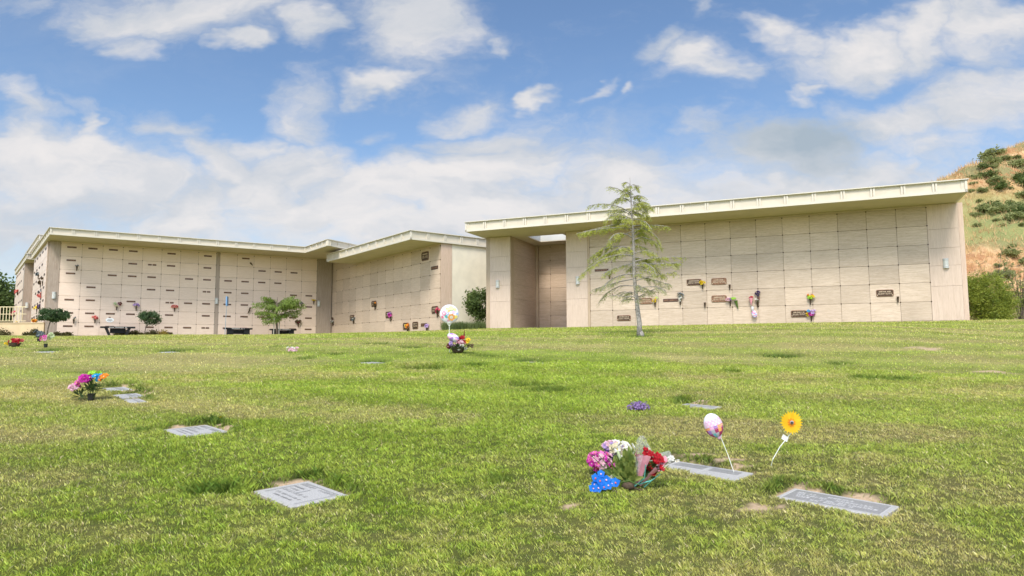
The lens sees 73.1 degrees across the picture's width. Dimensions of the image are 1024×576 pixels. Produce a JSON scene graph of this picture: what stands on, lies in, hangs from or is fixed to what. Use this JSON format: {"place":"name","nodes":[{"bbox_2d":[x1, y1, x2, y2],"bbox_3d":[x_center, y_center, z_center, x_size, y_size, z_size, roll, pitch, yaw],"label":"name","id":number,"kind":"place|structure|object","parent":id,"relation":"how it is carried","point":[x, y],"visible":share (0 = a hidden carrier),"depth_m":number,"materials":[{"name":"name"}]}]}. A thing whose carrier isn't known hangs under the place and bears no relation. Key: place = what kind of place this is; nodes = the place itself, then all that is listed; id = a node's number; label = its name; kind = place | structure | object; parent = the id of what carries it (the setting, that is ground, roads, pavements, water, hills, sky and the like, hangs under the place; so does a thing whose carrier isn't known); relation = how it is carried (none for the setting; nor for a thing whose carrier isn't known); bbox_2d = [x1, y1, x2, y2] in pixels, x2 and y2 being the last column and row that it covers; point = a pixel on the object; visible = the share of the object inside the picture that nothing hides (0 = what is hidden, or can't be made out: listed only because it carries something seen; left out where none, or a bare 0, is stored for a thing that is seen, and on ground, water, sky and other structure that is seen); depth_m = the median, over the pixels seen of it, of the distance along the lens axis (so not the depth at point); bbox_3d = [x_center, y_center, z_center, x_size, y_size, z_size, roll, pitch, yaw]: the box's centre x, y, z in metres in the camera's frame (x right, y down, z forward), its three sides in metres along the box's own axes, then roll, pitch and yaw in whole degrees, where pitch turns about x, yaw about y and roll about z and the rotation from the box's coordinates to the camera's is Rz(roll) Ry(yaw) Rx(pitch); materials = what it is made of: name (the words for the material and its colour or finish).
{"place":"outdoors","nodes":[
{"label":"outdoors","id":0,"kind":"place"},
{"bbox_2d":[0,319,1023,575],"bbox_3d":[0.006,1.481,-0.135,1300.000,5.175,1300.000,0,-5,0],"label":"ground","id":1,"kind":"structure","parent":0,"point":[748,358],"depth_m":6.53,"materials":[{"name":"green plant"}]},
{"bbox_2d":[0,327,13,334],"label":"bed plant","id":2,"kind":"object","parent":1,"relation":"on","point":[2,332],"visible":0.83,"depth_m":35.56,"materials":[{"name":"green plant"}]},
{"bbox_2d":[0,272,15,322],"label":"tree","id":3,"kind":"object","parent":1,"relation":"on","point":[7,297],"visible":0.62,"depth_m":59.77,"materials":[{"name":"green plant"}]},
{"bbox_2d":[4,338,24,346],"bbox_3d":[-13.470,1.469,18.713,0.445,0.244,0.336,5,-7,-43],"label":"bouquet","id":4,"kind":"object","parent":1,"relation":"on","point":[14,342],"visible":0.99,"depth_m":18.66,"materials":[{"name":"red plant"}]},
{"bbox_2d":[0,322,44,334],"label":"garden wall","id":5,"kind":"structure","parent":1,"relation":"on","point":[18,328],"depth_m":35.97,"materials":[{"name":"yellow paint"}]},
{"bbox_2d":[0,306,26,320],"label":"railing","id":6,"kind":"object","parent":5,"relation":"on","point":[12,313],"visible":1,"depth_m":36.13,"materials":[{"name":"paint"}]},
{"bbox_2d":[13,253,33,322],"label":"mausoleum","id":7,"kind":"structure","parent":1,"relation":"on","point":[24,270],"depth_m":45.42,"materials":[{"name":"brown stone"}]},
{"bbox_2d":[21,327,44,334],"bbox_3d":[-24.622,2.228,35.485,1.178,0.488,0.788,0,-5,0],"label":"bed plant","id":8,"kind":"object","parent":1,"relation":"on","point":[30,332],"visible":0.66,"depth_m":35.38,"materials":[{"name":"green plant"}]},
{"bbox_2d":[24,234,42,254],"bbox_3d":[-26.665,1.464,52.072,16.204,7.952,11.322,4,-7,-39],"label":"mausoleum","id":9,"kind":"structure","parent":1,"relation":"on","point":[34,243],"depth_m":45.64,"materials":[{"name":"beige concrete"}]},
{"bbox_2d":[33,329,46,341],"bbox_3d":[-14.535,1.458,21.271,0.571,0.397,0.371,-3,-6,32],"label":"bouquet","id":10,"kind":"object","parent":1,"relation":"on","point":[39,333],"visible":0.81,"depth_m":21.24,"materials":[{"name":"grey plant"}]},
{"bbox_2d":[39,332,54,347],"bbox_3d":[-12.403,1.380,18.411,0.420,0.413,0.147,0,-5,0],"label":"bouquet","id":11,"kind":"object","parent":1,"relation":"on","point":[50,335],"visible":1,"depth_m":18.39,"materials":[{"name":"pink plant"}]},
{"bbox_2d":[35,307,71,333],"bbox_3d":[-22.723,1.703,34.152,1.610,1.520,1.462,0,-5,0],"label":"standard tree","id":12,"kind":"object","parent":1,"relation":"on","point":[54,315],"visible":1,"depth_m":34.00,"materials":[{"name":"green plant"}]},
{"bbox_2d":[53,331,64,335],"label":"bed plant","id":13,"kind":"object","parent":1,"relation":"on","point":[56,333],"visible":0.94,"depth_m":35.77,"materials":[{"name":"green plant"}]},
{"bbox_2d":[61,331,73,335],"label":"bed plant","id":14,"kind":"object","parent":1,"relation":"on","point":[68,333],"visible":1,"depth_m":35.96,"materials":[{"name":"green plant"}]},
{"bbox_2d":[67,370,108,400],"bbox_3d":[-5.915,1.356,9.606,0.616,0.426,0.342,0,-5,0],"label":"bouquet","id":15,"kind":"object","parent":1,"relation":"on","point":[88,378],"visible":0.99,"depth_m":9.58,"materials":[{"name":"multicoloured plant"}]},
{"bbox_2d":[100,326,134,335],"bbox_3d":[-21.009,2.307,36.813,1.620,0.500,0.423,3,-6,-32],"label":"bench","id":16,"kind":"object","parent":1,"relation":"on","point":[115,329],"visible":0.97,"depth_m":36.72,"materials":[{"name":"black stone"}]},
{"bbox_2d":[106,387,131,390],"bbox_3d":[-6.162,1.632,10.787,0.320,0.123,0.540,2,-3,-43],"label":"grave marker","id":17,"kind":"object","parent":1,"relation":"on","point":[119,388],"visible":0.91,"depth_m":10.80,"materials":[{"name":"grey stone"}]},
{"bbox_2d":[112,328,133,334],"bbox_3d":[-21.122,2.385,37.399,1.276,0.492,0.791,0,-5,0],"label":"bed plant","id":18,"kind":"object","parent":1,"relation":"on","point":[129,333],"visible":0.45,"depth_m":37.40,"materials":[{"name":"green plant"}]},
{"bbox_2d":[114,393,142,399],"bbox_3d":[-5.625,1.637,10.157,0.320,0.123,0.500,2,-3,-43],"label":"grave marker","id":19,"kind":"object","parent":1,"relation":"on","point":[126,396],"visible":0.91,"depth_m":10.12,"materials":[{"name":"grey stone"}]},
{"bbox_2d":[126,399,146,402],"bbox_3d":[-5.280,1.642,9.697,0.200,0.123,0.520,1,-3,-40],"label":"grave marker","id":20,"kind":"object","parent":1,"relation":"on","point":[134,400],"visible":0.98,"depth_m":9.71,"materials":[{"name":"grey stone"}]},
{"bbox_2d":[131,330,142,334],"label":"bed plant","id":21,"kind":"object","parent":1,"relation":"on","point":[136,332],"visible":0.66,"depth_m":37.64,"materials":[{"name":"green plant"}]},
{"bbox_2d":[137,310,162,333],"bbox_3d":[-19.437,1.899,36.992,1.348,1.528,1.136,0,-5,0],"label":"standard tree","id":22,"kind":"object","parent":1,"relation":"on","point":[150,318],"visible":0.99,"depth_m":36.91,"materials":[{"name":"green plant"}]},
{"bbox_2d":[145,329,158,334],"bbox_3d":[-19.936,2.479,38.183,0.922,0.445,0.729,0,-5,0],"label":"bed plant","id":23,"kind":"object","parent":1,"relation":"on","point":[152,332],"visible":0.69,"depth_m":38.03,"materials":[{"name":"green plant"}]},
{"bbox_2d":[158,329,169,334],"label":"bed plant","id":24,"kind":"object","parent":1,"relation":"on","point":[162,332],"visible":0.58,"depth_m":38.40,"materials":[{"name":"yellow plant"}]},
{"bbox_2d":[31,227,356,335],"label":"mausoleum","id":25,"kind":"structure","parent":1,"relation":"on","point":[197,281],"depth_m":39.30,"materials":[{"name":"beige stone"}]},
{"bbox_2d":[36,290,41,299],"bbox_3d":[-25.928,0.386,37.983,0.346,0.568,0.380,4,-7,-38],"label":"flower vase","id":26,"kind":"object","parent":25,"relation":"attached to","point":[38,295],"visible":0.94,"depth_m":37.92,"materials":[{"name":"pink plant"}]},
{"bbox_2d":[165,425,226,436],"bbox_3d":[-3.581,1.671,7.816,0.480,0.122,0.640,2,-3,-44],"label":"grave marker","id":27,"kind":"object","parent":1,"relation":"on","point":[196,430],"visible":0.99,"depth_m":7.81,"materials":[{"name":"grey stone"}]},
{"bbox_2d":[225,296,228,332],"bbox_3d":[-16.210,1.703,39.196,0.122,2.450,0.304,0,-5,0],"label":"sign post","id":28,"kind":"object","parent":1,"relation":"on","point":[227,297],"visible":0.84,"depth_m":39.16,"materials":[{"name":"white metal"}]},
{"bbox_2d":[224,328,252,334],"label":"bench","id":29,"kind":"object","parent":1,"relation":"on","point":[232,331],"visible":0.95,"depth_m":40.05,"materials":[{"name":"black metal"}]},
{"bbox_2d":[251,296,306,333],"bbox_3d":[-13.333,1.673,39.278,3.161,2.526,2.790,0,-5,0],"label":"tree","id":30,"kind":"object","parent":1,"relation":"on","point":[282,305],"visible":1,"depth_m":39.11,"materials":[{"name":"green plant"}]},
{"bbox_2d":[269,329,296,333],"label":"bench","id":31,"kind":"object","parent":1,"relation":"on","point":[286,331],"visible":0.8,"depth_m":41.46,"materials":[{"name":"black metal"}]},
{"bbox_2d":[286,346,298,351],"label":"bouquet","id":32,"kind":"object","parent":1,"relation":"on","point":[293,349],"visible":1,"depth_m":15.91,"materials":[{"name":"pink plant"}]},
{"bbox_2d":[254,481,347,508],"bbox_3d":[-1.684,1.691,5.497,0.480,0.122,0.650,2,-3,-44],"label":"grave marker","id":33,"kind":"object","parent":1,"relation":"on","point":[296,495],"visible":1,"depth_m":5.46,"materials":[{"name":"grey stone"}]},
{"bbox_2d":[326,230,485,332],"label":"mausoleum","id":34,"kind":"structure","parent":1,"relation":"on","point":[414,279],"depth_m":36.00,"materials":[{"name":"stone"}]},
{"bbox_2d":[440,305,458,352],"bbox_3d":[-1.402,0.904,15.428,0.430,1.075,0.196,0,-5,0],"label":"foil balloon","id":35,"kind":"object","parent":1,"relation":"on","point":[449,314],"visible":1,"depth_m":15.41,"materials":[{"name":"plastic"}]},
{"bbox_2d":[446,335,473,352],"bbox_3d":[-1.152,1.240,15.324,0.623,0.392,0.471,0,-5,0],"label":"flower basket","id":36,"kind":"object","parent":1,"relation":"on","point":[457,347],"visible":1,"depth_m":15.28,"materials":[{"name":"multicoloured plant"}]},
{"bbox_2d":[447,333,459,341],"bbox_3d":[-1.301,1.105,15.352,0.276,0.213,0.198,0,-5,0],"label":"flower","id":37,"kind":"object","parent":36,"relation":"in","point":[453,337],"visible":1,"depth_m":15.28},
{"bbox_2d":[440,321,485,329],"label":"ornamental grass","id":38,"kind":"object","parent":1,"relation":"on","point":[462,325],"depth_m":32.25,"materials":[{"name":"green plant"}]},
{"bbox_2d":[461,287,485,321],"bbox_3d":[-1.444,0.856,33.358,2.074,1.850,1.733,0,-5,0],"label":"shrub","id":39,"kind":"object","parent":1,"relation":"on","point":[474,302],"visible":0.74,"depth_m":33.20,"materials":[{"name":"green plant"}]},
{"bbox_2d":[586,450,614,471],"bbox_3d":[0.783,1.508,5.945,0.265,0.219,0.224,-4,-7,38],"label":"bouquet","id":40,"kind":"object","parent":1,"relation":"on","point":[592,462],"visible":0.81,"depth_m":5.91,"materials":[{"name":"pink plant"}]},
{"bbox_2d":[589,470,638,492],"bbox_3d":[0.798,1.510,5.411,0.397,0.168,0.103,0,-5,0],"label":"orchid spray","id":41,"kind":"object","parent":1,"relation":"on","point":[600,482],"visible":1,"depth_m":5.40,"materials":[{"name":"blue plant"}]},
{"bbox_2d":[601,439,634,462],"bbox_3d":[0.927,1.467,6.007,0.320,0.287,0.239,0,-5,0],"label":"bouquet","id":42,"kind":"object","parent":1,"relation":"on","point":[612,447],"visible":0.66,"depth_m":6.02,"materials":[{"name":"white plant"}]},
{"bbox_2d":[587,446,652,490],"bbox_3d":[0.884,1.430,5.487,0.566,0.355,0.128,0,-5,0],"label":"leafy bouquet","id":43,"kind":"object","parent":1,"relation":"on","point":[625,467],"visible":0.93,"depth_m":5.48,"materials":[{"name":"green plant"}]},
{"bbox_2d":[575,182,686,335],"bbox_3d":[3.433,-0.886,19.585,3.261,4.642,1.720,0,-5,0],"label":"conifer","id":44,"kind":"object","parent":1,"relation":"on","point":[648,264],"visible":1,"depth_m":19.55,"materials":[{"name":"green plant"}]},
{"bbox_2d":[626,400,649,409],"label":"dried flowers","id":45,"kind":"object","parent":1,"relation":"on","point":[639,406],"visible":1,"depth_m":8.89,"materials":[{"name":"purple plant"}]},
{"bbox_2d":[635,446,667,487],"bbox_3d":[1.099,1.412,5.498,0.319,0.454,0.254,1,-5,-15],"label":"rose bouquet","id":46,"kind":"object","parent":1,"relation":"on","point":[657,458],"visible":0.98,"depth_m":5.46,"materials":[{"name":"red plant"}]},
{"bbox_2d":[682,403,720,409],"bbox_3d":[2.501,1.638,9.236,0.520,0.123,0.300,-2,-3,43],"label":"grave marker","id":47,"kind":"object","parent":1,"relation":"on","point":[704,406],"visible":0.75,"depth_m":9.19,"materials":[{"name":"grey stone"}]},
{"bbox_2d":[663,462,752,481],"bbox_3d":[1.710,1.677,6.136,0.740,0.122,0.360,-2,-3,43],"label":"grave marker","id":48,"kind":"object","parent":1,"relation":"on","point":[717,472],"visible":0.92,"depth_m":6.08,"materials":[{"name":"grey stone"}]},
{"bbox_2d":[667,455,679,462],"bbox_3d":[1.510,1.607,6.500,0.124,0.076,0.097,0,-5,0],"label":"white rose","id":49,"kind":"object","parent":48,"relation":"on","point":[671,459],"visible":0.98,"depth_m":6.47,"materials":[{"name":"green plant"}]},
{"bbox_2d":[464,178,969,328],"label":"mausoleum","id":50,"kind":"structure","parent":1,"relation":"on","point":[865,254],"depth_m":27.52,"materials":[{"name":"stone"}]},
{"bbox_2d":[677,292,683,304],"bbox_3d":[7.014,0.441,28.731,0.320,0.552,0.173,-2,-6,23],"label":"flower vase","id":51,"kind":"object","parent":50,"relation":"attached to","point":[679,297],"visible":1,"depth_m":28.70,"materials":[{"name":"white plant"}]},
{"bbox_2d":[725,297,735,305],"bbox_3d":[8.847,0.547,27.930,0.421,0.369,0.168,-2,-6,23],"label":"flower vase","id":52,"kind":"object","parent":50,"relation":"attached to","point":[729,299],"visible":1,"depth_m":27.91,"materials":[{"name":"pink plant"}]},
{"bbox_2d":[751,306,756,317],"bbox_3d":[9.635,0.962,27.495,0.227,0.457,0.114,-2,-6,23],"label":"foil balloon","id":53,"kind":"object","parent":50,"relation":"attached to","point":[754,314],"visible":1,"depth_m":27.46,"materials":[{"name":"white plastic"}]},
{"bbox_2d":[754,290,759,307],"bbox_3d":[9.785,0.435,27.539,0.234,0.694,0.164,-4,-6,33],"label":"flower vase","id":54,"kind":"object","parent":50,"relation":"attached to","point":[756,299],"visible":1,"depth_m":27.50,"materials":[{"name":"purple plant"}]},
{"bbox_2d":[806,309,815,320],"bbox_3d":[11.558,1.054,26.725,0.376,0.462,0.214,-2,-6,23],"label":"flower vase","id":55,"kind":"object","parent":50,"relation":"attached to","point":[810,313],"visible":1,"depth_m":26.68,"materials":[{"name":"multicoloured plant"}]},
{"bbox_2d":[807,294,814,304],"bbox_3d":[11.576,0.427,26.754,0.324,0.426,0.197,-2,-6,23],"label":"flower vase","id":56,"kind":"object","parent":50,"relation":"attached to","point":[810,297],"visible":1,"depth_m":26.74,"materials":[{"name":"yellow plant"}]},
{"bbox_2d":[703,413,733,471],"bbox_3d":[1.825,1.390,6.038,0.289,0.584,0.113,0,-5,0],"label":"foil balloon","id":57,"kind":"object","parent":1,"relation":"on","point":[713,424],"visible":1,"depth_m":6.02,"materials":[{"name":"plastic"}]},
{"bbox_2d":[771,410,802,465],"bbox_3d":[2.421,1.349,6.100,0.290,0.537,0.100,-2,-6,20],"label":"flower pinwheel","id":58,"kind":"object","parent":1,"relation":"on","point":[791,422],"visible":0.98,"depth_m":6.10,"materials":[{"name":"yellow plastic"}]},
{"bbox_2d":[777,488,898,517],"bbox_3d":[2.445,1.670,5.217,0.770,0.123,0.370,-2,-3,44],"label":"grave marker","id":59,"kind":"object","parent":1,"relation":"on","point":[855,506],"visible":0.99,"depth_m":5.18,"materials":[{"name":"grey stone"}]},
{"bbox_2d":[967,267,1023,319],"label":"bush","id":60,"kind":"object","parent":1,"relation":"on","point":[980,294],"visible":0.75,"depth_m":28.60,"materials":[{"name":"green plant"}]},
{"bbox_2d":[0,0,1023,288],"label":"sky","id":61,"kind":"structure","parent":0,"point":[282,122],"materials":[{"name":"blue"}]},
{"bbox_2d":[931,141,1023,319],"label":"hill","id":62,"kind":"structure","parent":0,"point":[993,244],"depth_m":48.60,"materials":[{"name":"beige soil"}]},
{"bbox_2d":[969,211,982,215],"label":"hill shrub","id":63,"kind":"object","parent":62,"relation":"on","point":[976,214],"visible":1,"depth_m":50.80,"materials":[{"name":"green plant"}]},
{"bbox_2d":[971,174,982,179],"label":"hill shrub","id":64,"kind":"object","parent":62,"relation":"on","point":[977,175],"visible":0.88,"depth_m":56.78,"materials":[{"name":"green plant"}]},
{"bbox_2d":[974,162,989,168],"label":"hill shrub","id":65,"kind":"object","parent":62,"relation":"on","point":[984,165],"visible":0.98,"depth_m":61.10,"materials":[{"name":"green plant"}]},
{"bbox_2d":[975,187,988,192],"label":"hill shrub","id":66,"kind":"object","parent":62,"relation":"on","point":[982,189],"visible":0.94,"depth_m":54.01,"materials":[{"name":"green plant"}]},
{"bbox_2d":[976,168,1001,177],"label":"hill shrub","id":67,"kind":"object","parent":62,"relation":"on","point":[990,173],"visible":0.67,"depth_m":59.44,"materials":[{"name":"green plant"}]},
{"bbox_2d":[972,198,1007,212],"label":"hill shrub","id":68,"kind":"object","parent":62,"relation":"on","point":[985,207],"visible":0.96,"depth_m":50.93,"materials":[{"name":"green plant"}]},
{"bbox_2d":[972,144,1007,160],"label":"hill shrub","id":69,"kind":"object","parent":62,"relation":"on","point":[993,151],"visible":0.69,"depth_m":73.97,"materials":[{"name":"green plant"}]},
{"bbox_2d":[979,151,1003,165],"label":"hill shrub","id":70,"kind":"object","parent":62,"relation":"on","point":[990,159],"visible":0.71,"depth_m":65.21,"materials":[{"name":"green plant"}]},
{"bbox_2d":[976,245,1014,295],"bbox_3d":[25.199,-0.018,35.986,2.078,4.541,1.541,3,-6,-34],"label":"shrub","id":71,"kind":"object","parent":62,"relation":"on","point":[1006,264],"visible":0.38,"depth_m":35.93,"materials":[{"name":"brown plant"}]},
{"bbox_2d":[984,175,1009,183],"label":"hill shrub","id":72,"kind":"object","parent":62,"relation":"on","point":[997,178],"visible":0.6,"depth_m":55.86,"materials":[{"name":"green plant"}]},
{"bbox_2d":[989,179,1014,189],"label":"hill shrub","id":73,"kind":"object","parent":62,"relation":"on","point":[999,186],"visible":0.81,"depth_m":54.76,"materials":[{"name":"green plant"}]},
{"bbox_2d":[985,269,1018,279],"bbox_3d":[28.138,-0.704,39.727,1.576,0.902,1.933,0,-5,-7],"label":"hill shrub","id":74,"kind":"object","parent":62,"relation":"on","point":[1012,276],"visible":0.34,"depth_m":39.26,"materials":[{"name":"green plant"}]},
{"bbox_2d":[997,154,1012,160],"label":"hill shrub","id":75,"kind":"object","parent":62,"relation":"on","point":[1004,157],"visible":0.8,"depth_m":67.61,"materials":[{"name":"green plant"}]},
{"bbox_2d":[996,248,1023,257],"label":"hill shrub","id":76,"kind":"object","parent":62,"relation":"on","point":[1014,252],"visible":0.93,"depth_m":43.30,"materials":[{"name":"green plant"}]},
{"bbox_2d":[1000,210,1023,221],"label":"hill shrub","id":77,"kind":"object","parent":62,"relation":"on","point":[1010,215],"visible":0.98,"depth_m":48.42,"materials":[{"name":"green plant"}]},
{"bbox_2d":[1007,243,1018,247],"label":"hill shrub","id":78,"kind":"object","parent":62,"relation":"on","point":[1010,245],"visible":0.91,"depth_m":44.89,"materials":[{"name":"green plant"}]},
{"bbox_2d":[1004,158,1023,168],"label":"hill shrub","id":79,"kind":"object","parent":62,"relation":"on","point":[1015,163],"visible":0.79,"depth_m":62.46,"materials":[{"name":"green plant"}]},
{"bbox_2d":[1005,200,1023,211],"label":"hill shrub","id":80,"kind":"object","parent":62,"relation":"on","point":[1017,203],"visible":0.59,"depth_m":51.09,"materials":[{"name":"green plant"}]},
{"bbox_2d":[1006,264,1023,318],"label":"shrub","id":81,"kind":"object","parent":62,"relation":"on","point":[1021,312],"visible":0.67,"depth_m":33.06,"materials":[{"name":"brown plant"}]},
{"bbox_2d":[1007,204,1023,212],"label":"hill shrub","id":82,"kind":"object","parent":62,"relation":"on","point":[1018,208],"visible":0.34,"depth_m":49.27,"materials":[{"name":"green plant"}]},
{"bbox_2d":[1010,155,1022,159],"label":"hill shrub","id":83,"kind":"object","parent":62,"relation":"on","point":[1016,156],"visible":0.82,"depth_m":67.26,"materials":[{"name":"green plant"}]},
{"bbox_2d":[1011,170,1023,180],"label":"hill shrub","id":84,"kind":"object","parent":62,"relation":"on","point":[1016,177],"visible":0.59,"depth_m":59.35,"materials":[{"name":"green plant"}]},
{"bbox_2d":[1011,176,1023,186],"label":"hill shrub","id":85,"kind":"object","parent":62,"relation":"on","point":[1021,182],"visible":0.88,"depth_m":56.17,"materials":[{"name":"green plant"}]},
{"bbox_2d":[1014,190,1023,197],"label":"hill shrub","id":86,"kind":"object","parent":62,"relation":"on","point":[1019,193],"visible":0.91,"depth_m":53.39,"materials":[{"name":"green plant"}]}
]}

